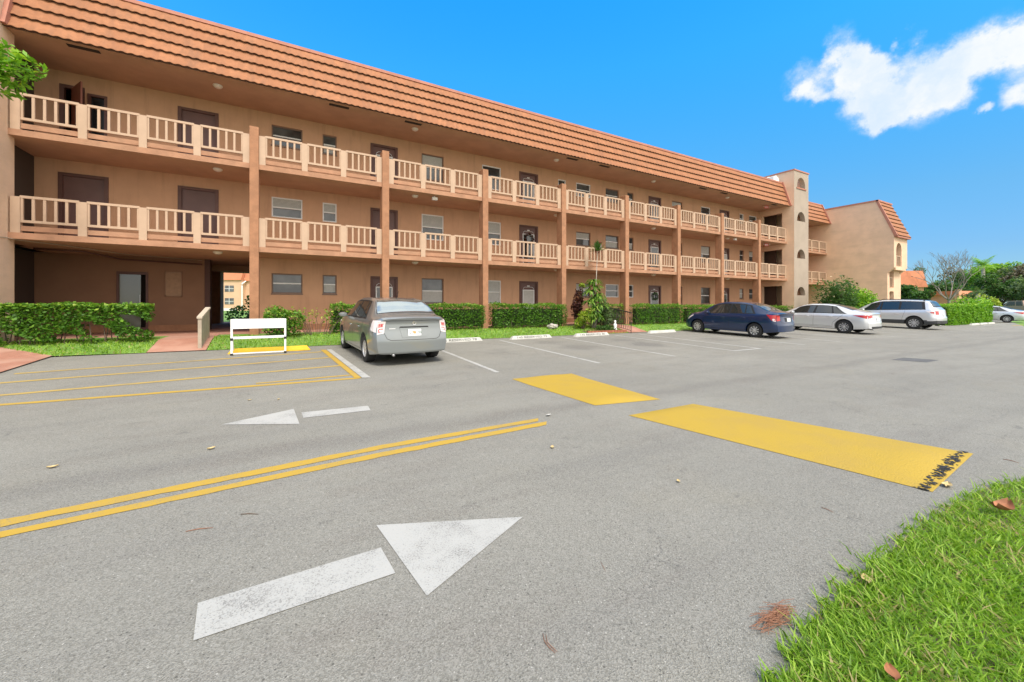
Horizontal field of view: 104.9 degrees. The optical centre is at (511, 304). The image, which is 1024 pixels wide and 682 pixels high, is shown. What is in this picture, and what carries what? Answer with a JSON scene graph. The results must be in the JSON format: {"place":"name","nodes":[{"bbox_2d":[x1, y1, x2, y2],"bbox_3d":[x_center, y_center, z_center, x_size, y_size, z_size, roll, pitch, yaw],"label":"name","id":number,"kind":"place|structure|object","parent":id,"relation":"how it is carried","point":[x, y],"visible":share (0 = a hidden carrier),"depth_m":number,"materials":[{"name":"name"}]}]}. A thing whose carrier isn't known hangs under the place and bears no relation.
{"place":"outdoors","nodes":[
{"label":"outdoors","id":0,"kind":"place"},
{"bbox_2d":[0,347,51,371],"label":"brick apron","id":1,"kind":"object","parent":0,"point":[11,358],"visible":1,"depth_m":8.74,"materials":[{"name":"brick"}]},
{"bbox_2d":[0,37,48,101],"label":"street tree","id":2,"kind":"object","parent":1,"relation":"on","point":[11,62],"visible":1,"depth_m":8.52,"materials":[{"name":"green plant"}]},
{"bbox_2d":[0,336,167,355],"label":"grass bank","id":3,"kind":"structure","parent":0,"point":[90,343],"depth_m":9.82,"materials":[{"name":"plant"}]},
{"bbox_2d":[0,301,155,345],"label":"hedge","id":4,"kind":"object","parent":3,"relation":"on","point":[94,310],"visible":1,"depth_m":9.85,"materials":[{"name":"green plant"}]},
{"bbox_2d":[147,334,219,351],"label":"brick path","id":5,"kind":"structure","parent":0,"point":[179,343],"depth_m":10.70,"materials":[{"name":"brick"}]},
{"bbox_2d":[197,307,210,347],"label":"ramp side panel","id":6,"kind":"structure","parent":5,"relation":"on","point":[203,317],"depth_m":10.87,"materials":[{"name":"paint"}]},
{"bbox_2d":[224,295,248,320],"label":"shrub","id":7,"kind":"object","parent":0,"point":[235,311],"visible":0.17,"depth_m":24.20,"materials":[{"name":"green plant"}]},
{"bbox_2d":[14,319,685,356],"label":"walkway","id":8,"kind":"structure","parent":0,"point":[222,328],"depth_m":13.49,"materials":[{"name":"brick"},{"name":"paint"}]},
{"bbox_2d":[0,0,910,348],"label":"apartment building","id":9,"kind":"structure","parent":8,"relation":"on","point":[144,146],"depth_m":14.73,"materials":[{"name":"paint"}]},
{"bbox_2d":[59,81,84,137],"bbox_3d":[-13.033,-5.550,11.862,1.082,2.120,0.474,0,0,16],"label":"door","id":10,"kind":"structure","parent":9,"relation":"in","point":[77,91],"depth_m":11.79,"materials":[{"name":"brown wood"}]},
{"bbox_2d":[58,172,108,237],"bbox_3d":[-13.108,-2.900,12.069,1.100,2.120,0.130,0,0,-29],"label":"door","id":11,"kind":"structure","parent":9,"relation":"in","point":[71,186],"depth_m":12.05,"materials":[{"name":"brown wood"}]},
{"bbox_2d":[87,93,106,141],"bbox_3d":[-12.849,-5.480,12.220,0.440,1.980,0.120,0,0,-29],"label":"door","id":12,"kind":"structure","parent":9,"relation":"in","point":[92,99],"depth_m":12.22,"materials":[{"name":"black wood"}]},
{"bbox_2d":[116,271,147,331],"bbox_3d":[-13.276,-0.080,13.780,0.820,2.100,0.140,0,0,-29],"label":"door","id":13,"kind":"structure","parent":9,"relation":"in","point":[128,284],"depth_m":13.76,"materials":[{"name":"grey glass"}]},
{"bbox_2d":[165,271,181,296],"bbox_3d":[-12.292,-0.730,14.295,0.480,0.900,0.038,0,0,-29],"label":"notice board","id":14,"kind":"object","parent":9,"relation":"attached to","point":[173,283],"visible":1,"depth_m":14.29,"materials":[{"name":"brown wood"}]},
{"bbox_2d":[178,185,218,243],"bbox_3d":[-10.683,-2.900,13.427,1.100,2.120,0.130,0,0,-29],"label":"door","id":15,"kind":"structure","parent":9,"relation":"in","point":[195,199],"depth_m":13.43,"materials":[{"name":"brown wood"}]},
{"bbox_2d":[178,106,218,157],"bbox_3d":[-10.683,-5.550,13.427,1.100,2.120,0.130,0,0,-29],"label":"door","id":16,"kind":"structure","parent":9,"relation":"in","point":[195,116],"depth_m":13.42,"materials":[{"name":"brown wood"}]},
{"bbox_2d":[271,125,301,149],"bbox_3d":[-8.401,-6.207,14.714,1.040,0.785,0.145,0,0,-29],"label":"window","id":17,"kind":"structure","parent":9,"relation":"in","point":[280,132],"depth_m":14.73,"materials":[{"name":"grey glass"}]},
{"bbox_2d":[271,273,302,294],"bbox_3d":[-8.401,-0.748,14.714,1.040,0.785,0.145,0,0,-29],"label":"window","id":18,"kind":"structure","parent":9,"relation":"in","point":[281,283],"depth_m":14.75,"materials":[{"name":"grey glass"}]},
{"bbox_2d":[271,197,302,220],"bbox_3d":[-8.397,-3.557,14.707,1.040,0.785,0.130,0,0,-29],"label":"window","id":19,"kind":"structure","parent":9,"relation":"in","point":[282,208],"depth_m":14.72,"materials":[{"name":"grey glass"}]},
{"bbox_2d":[322,275,336,294],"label":"window","id":20,"kind":"structure","parent":9,"relation":"in","point":[329,281],"depth_m":15.46,"materials":[{"name":"grey glass"}]},
{"bbox_2d":[322,203,336,223],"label":"window","id":21,"kind":"structure","parent":9,"relation":"in","point":[329,209],"depth_m":15.44,"materials":[{"name":"grey glass"}]},
{"bbox_2d":[322,135,336,156],"bbox_3d":[-7.144,-6.207,15.417,0.540,0.785,0.145,0,0,-29],"label":"window","id":22,"kind":"structure","parent":9,"relation":"in","point":[328,141],"depth_m":15.46,"materials":[{"name":"grey glass"}]},
{"bbox_2d":[370,276,397,296],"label":"door","id":23,"kind":"structure","parent":9,"relation":"in","point":[374,280],"depth_m":16.32,"materials":[{"name":"brown wood"}]},
{"bbox_2d":[370,207,397,254],"bbox_3d":[-5.334,-2.900,16.422,1.100,2.120,0.130,0,0,-29],"label":"door","id":24,"kind":"structure","parent":9,"relation":"in","point":[374,212],"depth_m":16.32,"materials":[{"name":"brown wood"}]},
{"bbox_2d":[370,143,397,184],"bbox_3d":[-5.334,-5.550,16.422,1.100,2.120,0.130,0,0,-29],"label":"door","id":25,"kind":"structure","parent":9,"relation":"in","point":[375,149],"depth_m":16.36,"materials":[{"name":"brown wood"}]},
{"bbox_2d":[422,278,442,304],"bbox_3d":[-3.523,-0.562,17.445,1.040,1.155,0.145,0,0,-29],"label":"window","id":26,"kind":"structure","parent":9,"relation":"in","point":[432,289],"depth_m":17.49,"materials":[{"name":"grey glass"}]},
{"bbox_2d":[422,214,443,241],"bbox_3d":[-3.520,-3.372,17.439,1.040,1.155,0.130,0,0,-29],"label":"window","id":27,"kind":"structure","parent":9,"relation":"in","point":[430,223],"depth_m":17.48,"materials":[{"name":"white glass"}]},
{"bbox_2d":[422,153,443,182],"bbox_3d":[-3.523,-6.023,17.445,1.040,1.155,0.145,0,0,-29],"label":"window","id":28,"kind":"structure","parent":9,"relation":"in","point":[427,159],"depth_m":17.50,"materials":[{"name":"grey glass"}]},
{"bbox_2d":[482,165,501,191],"bbox_3d":[-0.989,-6.023,18.856,1.040,1.155,0.130,0,0,-29],"label":"window","id":29,"kind":"structure","parent":9,"relation":"in","point":[492,171],"depth_m":18.99,"materials":[{"name":"black glass"}]},
{"bbox_2d":[488,280,500,304],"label":"window","id":30,"kind":"structure","parent":9,"relation":"in","point":[494,287],"depth_m":18.98,"materials":[{"name":"white glass"}]},
{"bbox_2d":[488,221,500,245],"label":"window","id":31,"kind":"structure","parent":9,"relation":"in","point":[494,228],"depth_m":18.98,"materials":[{"name":"grey glass"}]},
{"bbox_2d":[519,281,537,308],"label":"door","id":32,"kind":"structure","parent":9,"relation":"in","point":[528,290],"depth_m":19.86,"materials":[{"name":"brown wood"}]},
{"bbox_2d":[519,224,537,262],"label":"door","id":33,"kind":"structure","parent":9,"relation":"in","point":[523,229],"depth_m":19.86,"materials":[{"name":"brown wood"}]},
{"bbox_2d":[519,171,537,204],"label":"door","id":34,"kind":"structure","parent":9,"relation":"in","point":[523,176],"depth_m":19.86,"materials":[{"name":"brown wood"}]},
{"bbox_2d":[576,183,589,198],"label":"window","id":35,"kind":"structure","parent":9,"relation":"in","point":[580,187],"depth_m":21.63,"materials":[{"name":"black glass"}]},
{"bbox_2d":[576,232,590,246],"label":"window","id":36,"kind":"structure","parent":9,"relation":"in","point":[582,238],"depth_m":21.65,"materials":[{"name":"grey glass"}]},
{"bbox_2d":[606,188,617,203],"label":"window","id":37,"kind":"structure","parent":9,"relation":"in","point":[609,192],"depth_m":22.69,"materials":[{"name":"black glass"}]},
{"bbox_2d":[606,284,618,297],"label":"window","id":38,"kind":"structure","parent":9,"relation":"in","point":[611,289],"depth_m":22.67,"materials":[{"name":"grey glass"}]},
{"bbox_2d":[606,235,618,249],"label":"window","id":39,"kind":"structure","parent":9,"relation":"in","point":[611,241],"depth_m":22.69,"materials":[{"name":"grey glass"}]},
{"bbox_2d":[649,285,660,307],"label":"door","id":40,"kind":"structure","parent":9,"relation":"in","point":[652,289],"depth_m":24.35,"materials":[{"name":"brown wood"}]},
{"bbox_2d":[649,239,660,270],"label":"door","id":41,"kind":"structure","parent":9,"relation":"in","point":[654,245],"depth_m":24.35,"materials":[{"name":"brown wood"}]},
{"bbox_2d":[649,196,660,222],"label":"door","id":42,"kind":"structure","parent":9,"relation":"in","point":[652,200],"depth_m":24.32,"materials":[{"name":"brown wood"}]},
{"bbox_2d":[701,287,709,303],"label":"window","id":43,"kind":"structure","parent":9,"relation":"in","point":[705,292],"depth_m":26.88,"materials":[{"name":"grey glass"}]},
{"bbox_2d":[0,323,706,355],"bbox_3d":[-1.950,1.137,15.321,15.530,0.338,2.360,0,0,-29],"label":"grass bank","id":44,"kind":"structure","parent":0,"point":[298,336],"depth_m":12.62,"materials":[{"name":"plant"}]},
{"bbox_2d":[261,305,305,335],"bbox_3d":[-7.160,0.562,12.353,1.212,1.086,1.002,0,0,-29],"label":"rounded shrub","id":45,"kind":"object","parent":44,"relation":"on","point":[276,312],"visible":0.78,"depth_m":12.18,"materials":[{"name":"green plant"}]},
{"bbox_2d":[291,306,349,334],"bbox_3d":[-6.358,0.571,12.958,1.977,1.008,0.796,0,0,-29],"label":"sparse shrub","id":46,"kind":"object","parent":44,"relation":"on","point":[326,316],"visible":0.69,"depth_m":12.92,"materials":[{"name":"green plant"}]},
{"bbox_2d":[329,301,354,332],"bbox_3d":[-5.451,0.466,13.835,1.827,1.144,0.826,0,0,-29],"label":"hedge","id":47,"kind":"object","parent":44,"relation":"on","point":[334,316],"visible":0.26,"depth_m":13.36,"materials":[{"name":"green plant"}]},
{"bbox_2d":[428,302,485,328],"bbox_3d":[-2.936,0.471,15.248,4.098,1.164,0.826,0,0,-29],"label":"hedge","id":48,"kind":"object","parent":44,"relation":"on","point":[461,316],"visible":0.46,"depth_m":15.58,"materials":[{"name":"green plant"}]},
{"bbox_2d":[488,301,567,328],"bbox_3d":[0.793,0.471,17.331,3.835,1.207,0.866,0,0,-29],"label":"hedge","id":49,"kind":"object","parent":44,"relation":"on","point":[511,316],"visible":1,"depth_m":17.07,"materials":[{"name":"green plant"}]},
{"bbox_2d":[571,287,583,323],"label":"croton shrub","id":50,"kind":"object","parent":44,"relation":"on","point":[577,301],"visible":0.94,"depth_m":18.18,"materials":[{"name":"red plant"}]},
{"bbox_2d":[588,303,624,324],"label":"hedge","id":51,"kind":"object","parent":44,"relation":"on","point":[618,311],"visible":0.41,"depth_m":20.30,"materials":[{"name":"green plant"}]},
{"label":"soil bed","id":52,"kind":"structure","parent":44,"relation":"on","visible":0},
{"bbox_2d":[574,307,593,328],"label":"leafy shrub","id":53,"kind":"object","parent":52,"relation":"on","point":[581,321],"visible":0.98,"depth_m":17.62,"materials":[{"name":"green plant"}]},
{"bbox_2d":[581,279,609,328],"bbox_3d":[3.768,-0.016,18.138,1.521,2.283,1.199,0,0,-29],"label":"striped dracaena","id":54,"kind":"object","parent":52,"relation":"on","point":[594,307],"visible":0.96,"depth_m":17.97,"materials":[{"name":"green plant"}]},
{"bbox_2d":[597,298,613,325],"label":"leafy shrub","id":55,"kind":"object","parent":52,"relation":"on","point":[607,320],"visible":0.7,"depth_m":18.41,"materials":[{"name":"green plant"}]},
{"bbox_2d":[0,320,1023,681],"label":"parking lot","id":56,"kind":"structure","parent":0,"point":[618,552],"depth_m":2.89,"materials":[{"name":"grey asphalt"}]},
{"bbox_2d":[0,357,329,382],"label":"zone line","id":57,"kind":"object","parent":56,"relation":"on","point":[155,370],"visible":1,"depth_m":7.65,"materials":[{"name":"yellow paint"}]},
{"bbox_2d":[15,351,320,373],"bbox_3d":[-7.154,1.281,8.931,5.247,0.006,0.145,0,0,-40],"label":"zone line","id":58,"kind":"object","parent":56,"relation":"on","point":[157,363],"visible":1,"depth_m":8.50,"materials":[{"name":"yellow paint"}]},
{"bbox_2d":[0,365,339,395],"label":"zone line","id":59,"kind":"object","parent":56,"relation":"on","point":[158,381],"visible":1,"depth_m":6.80,"materials":[{"name":"yellow paint"}]},
{"bbox_2d":[0,378,358,405],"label":"zone line","id":60,"kind":"object","parent":56,"relation":"on","point":[170,391],"visible":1,"depth_m":6.08,"materials":[{"name":"yellow paint"}]},
{"bbox_2d":[0,444,383,526],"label":"line","id":61,"kind":"object","parent":56,"relation":"on","point":[24,518],"visible":1,"depth_m":3.02,"materials":[{"name":"yellow paint"}]},
{"bbox_2d":[0,452,383,537],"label":"line","id":62,"kind":"object","parent":56,"relation":"on","point":[157,501],"visible":1,"depth_m":2.88,"materials":[{"name":"yellow paint"}]},
{"bbox_2d":[230,318,286,355],"bbox_3d":[-6.521,0.821,10.171,1.210,0.905,0.382,0,0,-29],"label":"barricade","id":63,"kind":"object","parent":56,"relation":"on","point":[257,323],"visible":1,"depth_m":9.98,"materials":[{"name":"white paint"}]},
{"bbox_2d":[225,409,298,423],"bbox_3d":[-3.059,1.414,4.805,0.807,0.004,0.787,0,0,-29],"label":"painted arrow","id":64,"kind":"object","parent":56,"relation":"on","point":[286,417],"visible":1,"depth_m":4.83,"materials":[{"name":"white paint"}]},
{"bbox_2d":[228,345,309,353],"bbox_3d":[-6.419,1.203,10.480,1.880,0.125,0.170,0,0,-29],"label":"wheel stop","id":65,"kind":"object","parent":56,"relation":"on","point":[280,348],"visible":0.73,"depth_m":10.43,"materials":[{"name":"yellow concrete"}]},
{"bbox_2d":[193,547,394,639],"bbox_3d":[-1.054,1.416,1.974,0.866,0.004,0.278,0,0,-29],"label":"painted arrow tail","id":66,"kind":"object","parent":56,"relation":"on","point":[230,610],"visible":1,"depth_m":1.94},
{"bbox_2d":[301,406,369,417],"bbox_3d":[-2.323,1.419,5.218,0.821,0.004,0.313,0,0,-29],"label":"painted arrow tail","id":67,"kind":"object","parent":56,"relation":"on","point":[332,411],"visible":1,"depth_m":5.20},
{"bbox_2d":[321,350,360,377],"bbox_3d":[-4.070,1.323,9.178,0.137,0.107,4.409,0,0,-34],"label":"zone edge line","id":68,"kind":"object","parent":56,"relation":"on","point":[342,365],"visible":1,"depth_m":8.72,"materials":[{"name":"yellow paint"}]},
{"bbox_2d":[327,349,369,377],"bbox_3d":[-3.945,1.323,9.227,0.145,0.108,4.458,0,0,-33],"label":"stall line","id":69,"kind":"object","parent":56,"relation":"on","point":[359,372],"visible":1,"depth_m":8.62,"materials":[{"name":"white paint"}]},
{"bbox_2d":[339,291,445,361],"bbox_3d":[-3.421,0.477,10.716,2.133,1.663,4.568,0,1,-33],"label":"parked car","id":70,"kind":"object","parent":56,"relation":"on","point":[371,328],"visible":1,"depth_m":9.06,"materials":[{"name":"grey paint"}]},
{"bbox_2d":[377,517,521,594],"bbox_3d":[-0.304,1.420,2.411,0.876,0.004,0.759,0,0,-29],"label":"painted arrow","id":71,"kind":"object","parent":56,"relation":"on","point":[433,555],"visible":1,"depth_m":2.34,"materials":[{"name":"white paint"}]},
{"bbox_2d":[384,418,537,447],"bbox_3d":[-0.467,1.425,4.410,1.909,0.010,0.122,0,0,-30],"label":"line","id":72,"kind":"object","parent":56,"relation":"on","point":[406,442],"visible":1,"depth_m":4.30,"materials":[{"name":"yellow paint"}]},
{"bbox_2d":[446,337,482,342],"bbox_3d":[-1.847,1.222,13.430,1.800,0.125,0.170,0,0,-29],"label":"wheel stop","id":73,"kind":"object","parent":56,"relation":"on","point":[448,340],"visible":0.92,"depth_m":13.46,"materials":[{"name":"grey concrete"}]},
{"bbox_2d":[384,421,546,455],"bbox_3d":[-0.388,1.425,4.242,1.969,0.010,0.129,0,0,-32],"label":"line","id":74,"kind":"object","parent":56,"relation":"on","point":[412,448],"visible":1,"depth_m":4.14,"materials":[{"name":"yellow paint"}]},
{"bbox_2d":[510,334,551,339],"bbox_3d":[0.726,1.236,14.871,1.800,0.125,0.170,0,0,-29],"label":"wheel stop","id":75,"kind":"object","parent":56,"relation":"on","point":[529,337],"visible":1,"depth_m":14.77,"materials":[{"name":"grey concrete"}]},
{"bbox_2d":[514,373,657,404],"bbox_3d":[1.198,1.408,6.769,1.381,0.065,2.435,0,0,-29],"label":"speed hump","id":76,"kind":"object","parent":56,"relation":"on","point":[583,389],"visible":1,"depth_m":6.46,"materials":[{"name":"yellow paint"}]},
{"bbox_2d":[686,302,794,336],"bbox_3d":[10.362,0.636,18.264,2.050,1.510,4.458,0,1,-32],"label":"parked car","id":77,"kind":"object","parent":56,"relation":"on","point":[753,319],"visible":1,"depth_m":17.24,"materials":[{"name":"blue paint"}]},
{"bbox_2d":[749,599,798,634],"bbox_3d":[1.201,1.410,1.782,0.348,0.025,0.148,0,0,-29],"label":"pine straw","id":78,"kind":"object","parent":56,"relation":"on","point":[776,614],"visible":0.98,"depth_m":1.77,"materials":[{"name":"brown plant"}]},
{"bbox_2d":[629,404,972,491],"bbox_3d":[2.987,1.414,4.449,1.488,0.061,2.863,0,0,-39],"label":"speed hump","id":79,"kind":"object","parent":56,"relation":"on","point":[926,467],"visible":1,"depth_m":3.92,"materials":[{"name":"yellow paint"}]},
{"bbox_2d":[785,304,881,332],"bbox_3d":[16.731,0.699,21.368,2.157,1.475,4.854,0,1,-30],"label":"parked car","id":80,"kind":"object","parent":56,"relation":"on","point":[843,318],"visible":0.83,"depth_m":20.12,"materials":[{"name":"silver metal"}]},
{"bbox_2d":[811,273,859,307],"bbox_3d":[22.132,-0.387,26.694,3.300,3.535,2.563,0,0,-29],"label":"oleander bush","id":81,"kind":"object","parent":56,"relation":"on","point":[837,295],"visible":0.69,"depth_m":26.36,"materials":[{"name":"green plant"}]},
{"bbox_2d":[844,287,878,307],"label":"round tree bush","id":82,"kind":"object","parent":56,"relation":"on","point":[863,300],"visible":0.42,"depth_m":27.77,"materials":[{"name":"green plant"}]},
{"bbox_2d":[859,299,946,328],"bbox_3d":[24.547,0.567,25.700,2.288,1.830,5.174,0,1,-29],"label":"parked car","id":83,"kind":"object","parent":56,"relation":"on","point":[917,313],"visible":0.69,"depth_m":24.15,"materials":[{"name":"white paint"}]},
{"bbox_2d":[990,306,1023,322],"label":"parked car","id":84,"kind":"object","parent":56,"relation":"on","point":[1005,315],"visible":0.42,"depth_m":34.55,"materials":[{"name":"silver metal"}]},
{"bbox_2d":[1004,301,1023,310],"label":"pickup truck","id":85,"kind":"object","parent":56,"relation":"on","point":[1019,305],"visible":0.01,"depth_m":50.05,"materials":[{"name":"brown paint"}]},
{"bbox_2d":[138,0,1023,303],"label":"sky","id":86,"kind":"structure","parent":0,"point":[916,107],"materials":[{"name":"blue"}]},
{"bbox_2d":[596,324,646,331],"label":"brick path","id":87,"kind":"structure","parent":0,"point":[632,328],"depth_m":18.88,"materials":[{"name":"brick"}]},
{"bbox_2d":[609,307,631,330],"bbox_3d":[4.975,0.706,18.746,0.059,1.267,1.918,0,0,-29],"label":"metal railing","id":88,"kind":"object","parent":87,"relation":"on","point":[621,316],"visible":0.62,"depth_m":18.44,"materials":[{"name":"grey"}]},
{"bbox_2d":[620,322,691,331],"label":"grass bank","id":89,"kind":"structure","parent":0,"point":[668,326],"depth_m":20.24,"materials":[{"name":"plant"}]},
{"bbox_2d":[629,303,683,323],"bbox_3d":[7.923,0.508,21.322,3.772,1.214,0.834,0,0,-29],"label":"hedge","id":90,"kind":"object","parent":89,"relation":"on","point":[654,313],"visible":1,"depth_m":21.06,"materials":[{"name":"green plant"}]},
{"bbox_2d":[681,304,713,322],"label":"hedge","id":91,"kind":"object","parent":89,"relation":"on","point":[687,312],"visible":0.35,"depth_m":22.53,"materials":[{"name":"green plant"}]},
{"bbox_2d":[751,471,1023,681],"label":"lawn","id":92,"kind":"structure","parent":0,"point":[957,638],"depth_m":1.78,"materials":[{"name":"plant"}]},
{"bbox_2d":[884,662,900,680],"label":"fallen leaf","id":93,"kind":"object","parent":92,"relation":"on","point":[891,670],"visible":1,"depth_m":1.41,"materials":[{"name":"brown plant"}]},
{"bbox_2d":[989,497,1014,510],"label":"fallen leaf","id":94,"kind":"object","parent":92,"relation":"on","point":[1005,504],"visible":1,"depth_m":2.58,"materials":[{"name":"brown plant"}]},
{"bbox_2d":[1012,320,1023,325],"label":"lawn","id":95,"kind":"structure","parent":0,"point":[1020,322],"depth_m":35.17,"materials":[{"name":"plant"}]},
{"bbox_2d":[937,303,993,325],"bbox_3d":[35.641,0.791,32.286,11.534,1.862,3.304,0,0,-29],"label":"hedge","id":96,"kind":"object","parent":95,"relation":"on","point":[962,314],"visible":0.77,"depth_m":30.34,"materials":[{"name":"green plant"}]},
{"bbox_2d":[950,296,992,308],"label":"shrub","id":97,"kind":"object","parent":95,"relation":"on","point":[976,301],"visible":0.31,"depth_m":34.42,"materials":[{"name":"green plant"}]},
{"label":"ground","id":98,"kind":"structure","parent":0,"visible":0},
{"bbox_2d":[224,273,248,310],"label":"building","id":99,"kind":"structure","parent":98,"relation":"on","point":[236,289],"depth_m":82.70,"materials":[{"name":"beige paint"}]},
{"bbox_2d":[901,271,927,290],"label":"distant building","id":100,"kind":"structure","parent":98,"relation":"on","point":[908,279],"depth_m":85.01,"materials":[{"name":"pink paint"}]},
{"bbox_2d":[901,284,935,300],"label":"tree","id":101,"kind":"object","parent":98,"relation":"on","point":[908,292],"visible":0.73,"depth_m":65.37,"materials":[{"name":"green plant"}]},
{"bbox_2d":[924,280,969,292],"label":"tree","id":102,"kind":"object","parent":98,"relation":"on","point":[942,287],"visible":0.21,"depth_m":94.31,"materials":[{"name":"green plant"}]},
{"bbox_2d":[908,251,989,303],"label":"bare tree","id":103,"kind":"object","parent":98,"relation":"on","point":[948,273],"visible":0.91,"depth_m":79.60,"materials":[{"name":"grey plant"}]},
{"bbox_2d":[931,289,970,303],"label":"distant building","id":104,"kind":"structure","parent":98,"relation":"on","point":[938,298],"depth_m":86.99,"materials":[{"name":"beige paint"}]},
{"bbox_2d":[967,255,997,296],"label":"palm tree","id":105,"kind":"object","parent":98,"relation":"on","point":[983,264],"visible":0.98,"depth_m":71.82,"materials":[{"name":"green plant"}]},
{"bbox_2d":[961,273,1022,305],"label":"tree","id":106,"kind":"object","parent":98,"relation":"on","point":[979,282],"visible":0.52,"depth_m":68.96,"materials":[{"name":"green plant"}]},
{"bbox_2d":[964,261,1021,300],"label":"tree","id":107,"kind":"object","parent":98,"relation":"on","point":[987,271],"visible":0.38,"depth_m":91.81,"materials":[{"name":"green plant"}]},
{"bbox_2d":[987,275,1023,300],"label":"tree","id":108,"kind":"object","parent":98,"relation":"on","point":[1019,295],"visible":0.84,"depth_m":65.63,"materials":[{"name":"green plant"}]},
{"bbox_2d":[989,266,1021,301],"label":"tree","id":109,"kind":"object","parent":98,"relation":"on","point":[1001,269],"visible":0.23,"depth_m":88.13,"materials":[{"name":"green plant"}]},
{"bbox_2d":[997,263,1023,293],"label":"tree","id":110,"kind":"object","parent":98,"relation":"on","point":[1019,271],"visible":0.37,"depth_m":83.92,"materials":[{"name":"green plant"}]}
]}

